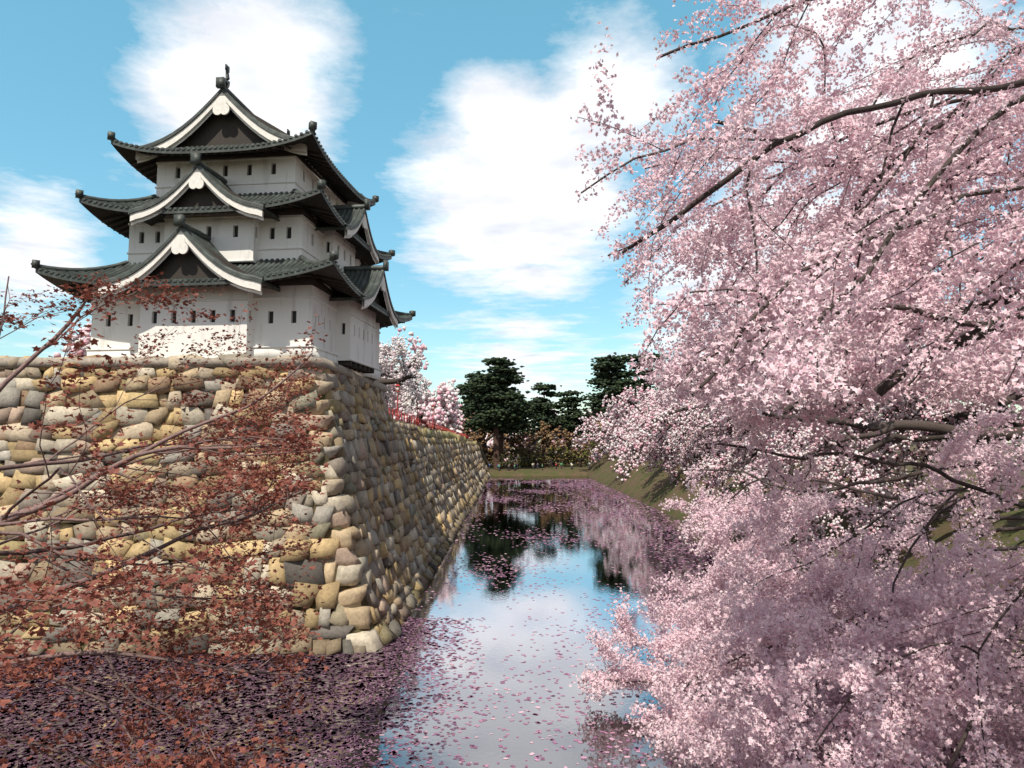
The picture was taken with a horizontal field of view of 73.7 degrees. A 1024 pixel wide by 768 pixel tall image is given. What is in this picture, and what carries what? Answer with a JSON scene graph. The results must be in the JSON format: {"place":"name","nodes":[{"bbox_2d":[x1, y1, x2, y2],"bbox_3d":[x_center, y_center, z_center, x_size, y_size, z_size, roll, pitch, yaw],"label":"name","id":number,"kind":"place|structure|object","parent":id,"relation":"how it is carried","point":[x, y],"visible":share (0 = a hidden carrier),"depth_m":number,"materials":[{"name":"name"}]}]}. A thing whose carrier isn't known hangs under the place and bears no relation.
{"place":"outdoors","nodes":[
{"label":"outdoors","id":0,"kind":"place"},
{"bbox_2d":[54,323,91,357],"bbox_3d":[-27.919,-2.724,62.036,26.355,13.161,18.561,-4,-6,37],"label":"cherry tree","id":1,"kind":"object","parent":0,"point":[86,339],"depth_m":59.63,"materials":[{"name":"pink plant"}]},
{"bbox_2d":[0,271,334,767],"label":"maple tree","id":2,"kind":"object","parent":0,"point":[94,595],"depth_m":10.29,"materials":[{"name":"red plant"}]},
{"bbox_2d":[86,156,381,379],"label":"castle walls","id":3,"kind":"structure","parent":0,"point":[357,341],"depth_m":33.05,"materials":[{"name":"white paint"}]},
{"bbox_2d":[31,64,415,321],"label":"castle roofs","id":4,"kind":"structure","parent":3,"relation":"on","point":[357,278],"depth_m":32.93,"materials":[{"name":"grey tile"}]},
{"bbox_2d":[98,92,397,329],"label":"castle bargeboards","id":5,"kind":"object","parent":4,"relation":"attached to","point":[180,241],"visible":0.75,"depth_m":32.32,"materials":[{"name":"white paint"}]},
{"bbox_2d":[108,164,344,333],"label":"windows","id":6,"kind":"structure","parent":3,"relation":"in","point":[236,235],"depth_m":33.35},
{"bbox_2d":[379,341,411,385],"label":"cherry tree","id":7,"kind":"object","parent":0,"point":[383,354],"depth_m":97.91,"materials":[{"name":"pink plant"}]},
{"bbox_2d":[376,332,431,416],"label":"cherry tree","id":8,"kind":"object","parent":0,"point":[408,384],"depth_m":72.95,"materials":[{"name":"pink plant"}]},
{"bbox_2d":[0,476,854,767],"bbox_3d":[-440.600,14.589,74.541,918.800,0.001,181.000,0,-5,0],"label":"moat water","id":9,"kind":"structure","parent":0,"point":[490,603],"depth_m":27.58,"materials":[{"name":"blue liquid"}]},
{"bbox_2d":[0,479,850,767],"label":"fallen petals","id":10,"kind":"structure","parent":9,"relation":"on","point":[225,700],"depth_m":21.84,"materials":[{"name":"pink plant"}]},
{"bbox_2d":[491,449,521,469],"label":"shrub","id":11,"kind":"object","parent":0,"point":[517,461],"depth_m":170.82,"materials":[{"name":"plant"}]},
{"bbox_2d":[0,367,1023,657],"bbox_3d":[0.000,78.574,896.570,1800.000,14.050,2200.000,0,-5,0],"label":"grassy ground","id":12,"kind":"structure","parent":0,"point":[648,487],"depth_m":47.63,"materials":[{"name":"green plant"}]},
{"bbox_2d":[35,91,404,373],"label":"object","id":13,"kind":"object","parent":12,"relation":"on","point":[230,128],"visible":0.45,"depth_m":34.26,"materials":[{"name":"grey tile"}]},
{"bbox_2d":[0,353,458,654],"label":"stone wall","id":14,"kind":"structure","parent":12,"relation":"on","point":[390,499],"depth_m":29.95,"materials":[{"name":"beige stone"}]},
{"bbox_2d":[0,358,386,390],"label":"stones","id":15,"kind":"object","parent":14,"relation":"on","point":[332,366],"visible":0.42,"depth_m":30.85,"materials":[{"name":"beige stone"}]},
{"bbox_2d":[277,356,382,651],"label":"cornerstones","id":16,"kind":"object","parent":12,"relation":"on","point":[349,565],"visible":0.48,"depth_m":28.76,"materials":[{"name":"beige stone"}]},
{"bbox_2d":[395,384,434,424],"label":"lamp posts","id":17,"kind":"object","parent":12,"relation":"on","point":[417,405],"depth_m":62.09,"materials":[{"name":"metal"}]},
{"bbox_2d":[386,326,462,427],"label":"cherry tree","id":18,"kind":"object","parent":12,"relation":"on","point":[441,400],"depth_m":115.10,"materials":[{"name":"pink plant"}]},
{"bbox_2d":[388,396,465,433],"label":"cherry tree","id":19,"kind":"object","parent":12,"relation":"on","point":[460,412],"depth_m":142.27,"materials":[{"name":"pink plant"}]},
{"bbox_2d":[386,408,467,438],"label":"red fence","id":20,"kind":"object","parent":12,"relation":"on","point":[434,427],"visible":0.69,"depth_m":71.34,"materials":[{"name":"red paint"}]},
{"bbox_2d":[418,427,490,529],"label":"stone wall","id":21,"kind":"structure","parent":12,"relation":"on","point":[458,469],"depth_m":81.13,"materials":[{"name":"beige stone"}]},
{"bbox_2d":[453,371,488,425],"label":"pine","id":22,"kind":"object","parent":12,"relation":"on","point":[469,395],"depth_m":238.72,"materials":[{"name":"green plant"}]},
{"bbox_2d":[457,413,529,462],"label":"broad tree","id":23,"kind":"object","parent":12,"relation":"on","point":[476,437],"depth_m":195.27,"materials":[{"name":"plant"}]},
{"bbox_2d":[460,374,540,467],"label":"pine","id":24,"kind":"object","parent":12,"relation":"on","point":[504,390],"depth_m":176.45,"materials":[{"name":"green plant"}]},
{"bbox_2d":[462,430,539,460],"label":"cherry tree","id":25,"kind":"object","parent":12,"relation":"on","point":[491,442],"depth_m":208.01,"materials":[{"name":"pink plant"}]},
{"bbox_2d":[454,357,553,469],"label":"pine","id":26,"kind":"object","parent":12,"relation":"on","point":[515,404],"depth_m":169.69,"materials":[{"name":"green plant"}]},
{"bbox_2d":[470,422,568,467],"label":"broad tree","id":27,"kind":"object","parent":12,"relation":"on","point":[519,441],"depth_m":188.52,"materials":[{"name":"plant"}]},
{"bbox_2d":[516,443,556,467],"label":"broad tree","id":28,"kind":"object","parent":12,"relation":"on","point":[534,456],"depth_m":174.70,"materials":[{"name":"plant"}]},
{"bbox_2d":[508,382,573,452],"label":"pine","id":29,"kind":"object","parent":12,"relation":"on","point":[542,407],"depth_m":197.67,"materials":[{"name":"green plant"}]},
{"bbox_2d":[506,421,590,466],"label":"broad tree","id":30,"kind":"object","parent":12,"relation":"on","point":[566,443],"depth_m":181.61,"materials":[{"name":"plant"}]},
{"bbox_2d":[489,450,632,470],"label":"grassy bank","id":31,"kind":"structure","parent":12,"relation":"on","point":[537,465],"depth_m":170.73,"materials":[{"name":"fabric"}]},
{"bbox_2d":[545,390,595,463],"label":"pine","id":32,"kind":"object","parent":12,"relation":"on","point":[572,404],"depth_m":193.37,"materials":[{"name":"green plant"}]},
{"bbox_2d":[548,442,597,466],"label":"broad tree","id":33,"kind":"object","parent":12,"relation":"on","point":[572,460],"depth_m":180.46,"materials":[{"name":"green plant"}]},
{"bbox_2d":[549,409,608,454],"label":"cherry tree","id":34,"kind":"object","parent":12,"relation":"on","point":[593,417],"depth_m":223.38,"materials":[{"name":"pink plant"}]},
{"bbox_2d":[571,404,637,463],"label":"cherry tree","id":35,"kind":"object","parent":12,"relation":"on","point":[593,456],"depth_m":162.20,"materials":[{"name":"pink plant"}]},
{"bbox_2d":[577,352,653,450],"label":"pine","id":36,"kind":"object","parent":12,"relation":"on","point":[614,365],"depth_m":183.80,"materials":[{"name":"green plant"}]},
{"bbox_2d":[578,395,652,453],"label":"cherry tree","id":37,"kind":"object","parent":12,"relation":"on","point":[603,422],"depth_m":153.10,"materials":[{"name":"pink plant"}]},
{"bbox_2d":[609,352,667,413],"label":"pine","id":38,"kind":"object","parent":12,"relation":"on","point":[623,383],"depth_m":174.87,"materials":[{"name":"green plant"}]},
{"bbox_2d":[596,385,681,480],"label":"cherry tree","id":39,"kind":"object","parent":12,"relation":"on","point":[620,470],"depth_m":120.95,"materials":[{"name":"pink plant"}]},
{"bbox_2d":[602,383,697,461],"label":"cherry tree","id":40,"kind":"object","parent":12,"relation":"on","point":[619,410],"depth_m":137.69,"materials":[{"name":"pink plant"}]},
{"bbox_2d":[632,391,703,469],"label":"cherry tree","id":41,"kind":"object","parent":12,"relation":"on","point":[659,427],"depth_m":96.25,"materials":[{"name":"pink plant"}]},
{"bbox_2d":[621,381,718,485],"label":"cherry tree","id":42,"kind":"object","parent":12,"relation":"on","point":[653,404],"depth_m":86.15,"materials":[{"name":"pink plant"}]},
{"bbox_2d":[625,384,717,459],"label":"cherry tree","id":43,"kind":"object","parent":12,"relation":"on","point":[636,410],"depth_m":119.42,"materials":[{"name":"pink plant"}]},
{"bbox_2d":[647,332,819,473],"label":"cherry tree","id":44,"kind":"object","parent":12,"relation":"on","point":[685,401],"depth_m":82.70,"materials":[{"name":"pink plant"}]},
{"bbox_2d":[569,392,1023,767],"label":"cherry tree","id":45,"kind":"object","parent":12,"relation":"on","point":[790,717],"depth_m":15.38,"materials":[{"name":"pink plant"}]},
{"bbox_2d":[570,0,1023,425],"bbox_3d":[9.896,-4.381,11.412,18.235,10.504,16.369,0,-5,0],"label":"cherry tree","id":46,"kind":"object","parent":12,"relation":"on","point":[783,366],"depth_m":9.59,"materials":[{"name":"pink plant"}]},
{"bbox_2d":[660,297,956,547],"bbox_3d":[19.104,3.560,45.749,19.011,17.068,20.037,-2,-5,24],"label":"cherry tree","id":47,"kind":"object","parent":12,"relation":"on","point":[691,445],"depth_m":47.06,"materials":[{"name":"pink plant"}]},
{"bbox_2d":[700,368,927,490],"bbox_3d":[26.861,2.188,59.401,17.590,14.532,20.953,4,-6,-37],"label":"cherry tree","id":48,"kind":"object","parent":12,"relation":"on","point":[748,458],"depth_m":59.08,"materials":[{"name":"pink plant"}]},
{"bbox_2d":[720,408,909,487],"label":"cherry tree","id":49,"kind":"object","parent":12,"relation":"on","point":[756,456],"depth_m":72.36,"materials":[{"name":"pink plant"}]},
{"bbox_2d":[631,238,1023,564],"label":"cherry tree","id":50,"kind":"object","parent":12,"relation":"on","point":[857,471],"depth_m":30.75,"materials":[{"name":"pink plant"}]},
{"bbox_2d":[668,288,1023,544],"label":"cherry tree","id":51,"kind":"object","parent":12,"relation":"on","point":[717,474],"depth_m":36.35,"materials":[{"name":"pink plant"}]},
{"bbox_2d":[0,0,1023,442],"label":"sky","id":52,"kind":"structure","parent":0,"point":[455,114],"materials":[{"name":"blue"}]},
{"bbox_2d":[586,425,607,454],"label":"broad tree","id":53,"kind":"object","parent":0,"point":[597,444],"depth_m":175.21,"materials":[{"name":"plant"}]},
{"bbox_2d":[582,418,618,450],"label":"broad tree","id":54,"kind":"object","parent":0,"point":[600,425],"depth_m":212.95,"materials":[{"name":"plant"}]}
]}

